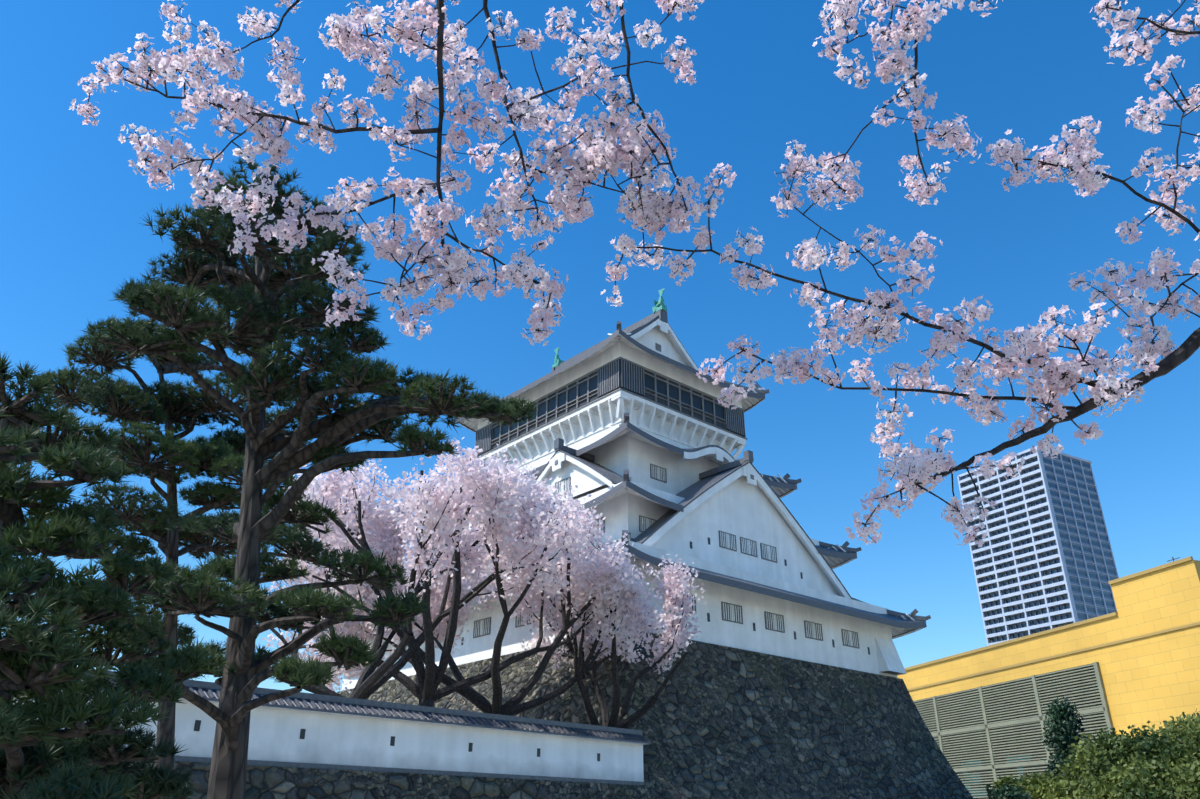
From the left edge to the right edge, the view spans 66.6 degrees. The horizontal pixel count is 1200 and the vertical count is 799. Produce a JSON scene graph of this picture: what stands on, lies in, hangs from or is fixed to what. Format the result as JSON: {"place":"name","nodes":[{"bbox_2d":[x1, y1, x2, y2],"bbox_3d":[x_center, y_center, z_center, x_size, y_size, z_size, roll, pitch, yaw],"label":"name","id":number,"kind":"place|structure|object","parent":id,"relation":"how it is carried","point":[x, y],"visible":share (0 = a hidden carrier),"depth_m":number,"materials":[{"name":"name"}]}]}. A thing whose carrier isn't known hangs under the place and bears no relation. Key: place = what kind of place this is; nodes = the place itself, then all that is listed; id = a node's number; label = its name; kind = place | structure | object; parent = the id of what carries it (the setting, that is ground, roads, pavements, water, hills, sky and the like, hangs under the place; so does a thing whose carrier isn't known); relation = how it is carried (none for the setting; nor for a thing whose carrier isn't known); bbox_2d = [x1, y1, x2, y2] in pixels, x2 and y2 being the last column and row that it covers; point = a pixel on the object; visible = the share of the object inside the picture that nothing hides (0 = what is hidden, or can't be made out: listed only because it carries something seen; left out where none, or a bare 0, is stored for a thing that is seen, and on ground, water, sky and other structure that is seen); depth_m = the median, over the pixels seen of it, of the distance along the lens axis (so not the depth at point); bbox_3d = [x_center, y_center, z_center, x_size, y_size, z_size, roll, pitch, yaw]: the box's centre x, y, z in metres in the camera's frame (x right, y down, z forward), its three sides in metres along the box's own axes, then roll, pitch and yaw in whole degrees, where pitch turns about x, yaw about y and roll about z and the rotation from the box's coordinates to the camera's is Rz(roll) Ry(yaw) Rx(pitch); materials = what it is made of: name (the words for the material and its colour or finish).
{"place":"outdoors","nodes":[
{"label":"outdoors","id":0,"kind":"place"},
{"bbox_2d":[13,669,650,784],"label":"white plaster wall","id":1,"kind":"structure","parent":0,"point":[306,730],"depth_m":33.37,"materials":[{"name":"paint"}]},
{"bbox_2d":[0,0,1199,693],"label":"sky","id":2,"kind":"structure","parent":0,"point":[72,202],"materials":[{"name":"blue"}]},
{"bbox_2d":[957,446,1118,645],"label":"apartment tower","id":3,"kind":"structure","parent":0,"point":[1043,558],"depth_m":321.81,"materials":[{"name":"concrete"}]},
{"bbox_2d":[897,556,1199,798],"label":"yellow building","id":4,"kind":"structure","parent":0,"point":[1134,659],"depth_m":145.51,"materials":[{"name":"concrete"}]},
{"label":"ground","id":5,"kind":"structure","parent":0,"visible":0},
{"bbox_2d":[0,351,198,798],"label":"pine tree","id":6,"kind":"object","parent":5,"relation":"on","point":[39,757],"visible":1,"depth_m":7.14,"materials":[{"name":"green plant"}]},
{"bbox_2d":[31,316,343,798],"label":"pine tree","id":7,"kind":"object","parent":5,"relation":"on","point":[223,456],"visible":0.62,"depth_m":19.49,"materials":[{"name":"green plant"}]},
{"bbox_2d":[81,157,538,798],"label":"pine tree","id":8,"kind":"object","parent":5,"relation":"on","point":[265,305],"visible":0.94,"depth_m":12.28,"materials":[{"name":"green plant"}]},
{"bbox_2d":[26,760,648,798],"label":"terrace retaining wall","id":9,"kind":"structure","parent":5,"relation":"on","point":[270,782],"depth_m":31.96,"materials":[{"name":"stone"}]},
{"bbox_2d":[69,0,1199,546],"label":"cherry blossom branches","id":10,"kind":"object","parent":5,"relation":"on","point":[589,160],"visible":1,"depth_m":4.54,"materials":[{"name":"pink plant"}]},
{"bbox_2d":[337,630,973,798],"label":"stone base wall","id":11,"kind":"structure","parent":5,"relation":"on","point":[715,721],"depth_m":51.68,"materials":[{"name":"grey stone"}]},
{"bbox_2d":[316,288,930,690],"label":"japanese castle","id":12,"kind":"structure","parent":11,"relation":"on","point":[636,430],"depth_m":62.68,"materials":[{"name":"paint"}]},
{"bbox_2d":[988,784,1034,798],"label":"bush","id":13,"kind":"object","parent":5,"relation":"on","point":[1007,793],"visible":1,"depth_m":50.50,"materials":[{"name":"green plant"}]},
{"bbox_2d":[986,770,1060,798],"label":"bush","id":14,"kind":"object","parent":5,"relation":"on","point":[1035,786],"visible":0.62,"depth_m":54.63,"materials":[{"name":"green plant"}]},
{"bbox_2d":[1040,697,1091,779],"bbox_3d":[32.658,25.713,62.015,4.526,10.876,4.741,-5,-26,10],"label":"shrub","id":15,"kind":"object","parent":5,"relation":"on","point":[1061,716],"visible":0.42,"depth_m":63.27,"materials":[{"name":"green plant"}]},
{"bbox_2d":[1042,776,1102,798],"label":"bush","id":16,"kind":"object","parent":5,"relation":"on","point":[1066,789],"visible":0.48,"depth_m":50.75,"materials":[{"name":"green plant"}]},
{"bbox_2d":[1055,725,1185,782],"bbox_3d":[32.734,24.530,56.482,8.179,8.302,8.056,-9,-27,18],"label":"bush","id":17,"kind":"object","parent":5,"relation":"on","point":[1100,756],"visible":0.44,"depth_m":56.17,"materials":[{"name":"green plant"}]},
{"bbox_2d":[1081,757,1186,798],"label":"bush","id":18,"kind":"object","parent":5,"relation":"on","point":[1145,780],"visible":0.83,"depth_m":47.06,"materials":[{"name":"green plant"}]},
{"bbox_2d":[1126,709,1199,767],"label":"bush","id":19,"kind":"object","parent":5,"relation":"on","point":[1187,744],"visible":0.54,"depth_m":56.08,"materials":[{"name":"green plant"}]},
{"bbox_2d":[1152,759,1199,798],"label":"bush","id":20,"kind":"object","parent":5,"relation":"on","point":[1189,776],"visible":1,"depth_m":44.62,"materials":[{"name":"green plant"}]},
{"bbox_2d":[1177,712,1199,742],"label":"bush","id":21,"kind":"object","parent":5,"relation":"on","point":[1183,713],"depth_m":59.54,"materials":[{"name":"green plant"}]},
{"label":"terrace","id":22,"kind":"structure","parent":0,"visible":0},
{"bbox_2d":[268,456,583,698],"bbox_3d":[-7.746,8.306,38.541,14.375,14.798,16.876,6,-26,-12],"label":"cherry tree","id":23,"kind":"object","parent":22,"relation":"on","point":[371,681],"visible":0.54,"depth_m":37.32,"materials":[{"name":"pink plant"}]},
{"bbox_2d":[262,453,652,706],"bbox_3d":[-9.779,10.046,43.291,17.933,15.711,21.805,21,-32,-37],"label":"cherry tree","id":24,"kind":"object","parent":22,"relation":"on","point":[424,690],"visible":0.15,"depth_m":38.38,"materials":[{"name":"pink plant"}]},
{"bbox_2d":[262,437,666,715],"bbox_3d":[-5.014,8.691,41.278,18.945,16.445,19.811,4,-26,-9],"label":"cherry tree","id":25,"kind":"object","parent":22,"relation":"on","point":[501,491],"visible":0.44,"depth_m":38.84,"materials":[{"name":"pink plant"}]},
{"bbox_2d":[492,542,708,728],"bbox_3d":[-0.794,12.440,44.339,10.531,12.288,12.782,-12,-28,23],"label":"cherry tree","id":26,"kind":"object","parent":22,"relation":"on","point":[605,571],"visible":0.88,"depth_m":42.39,"materials":[{"name":"pink plant"}]}
]}

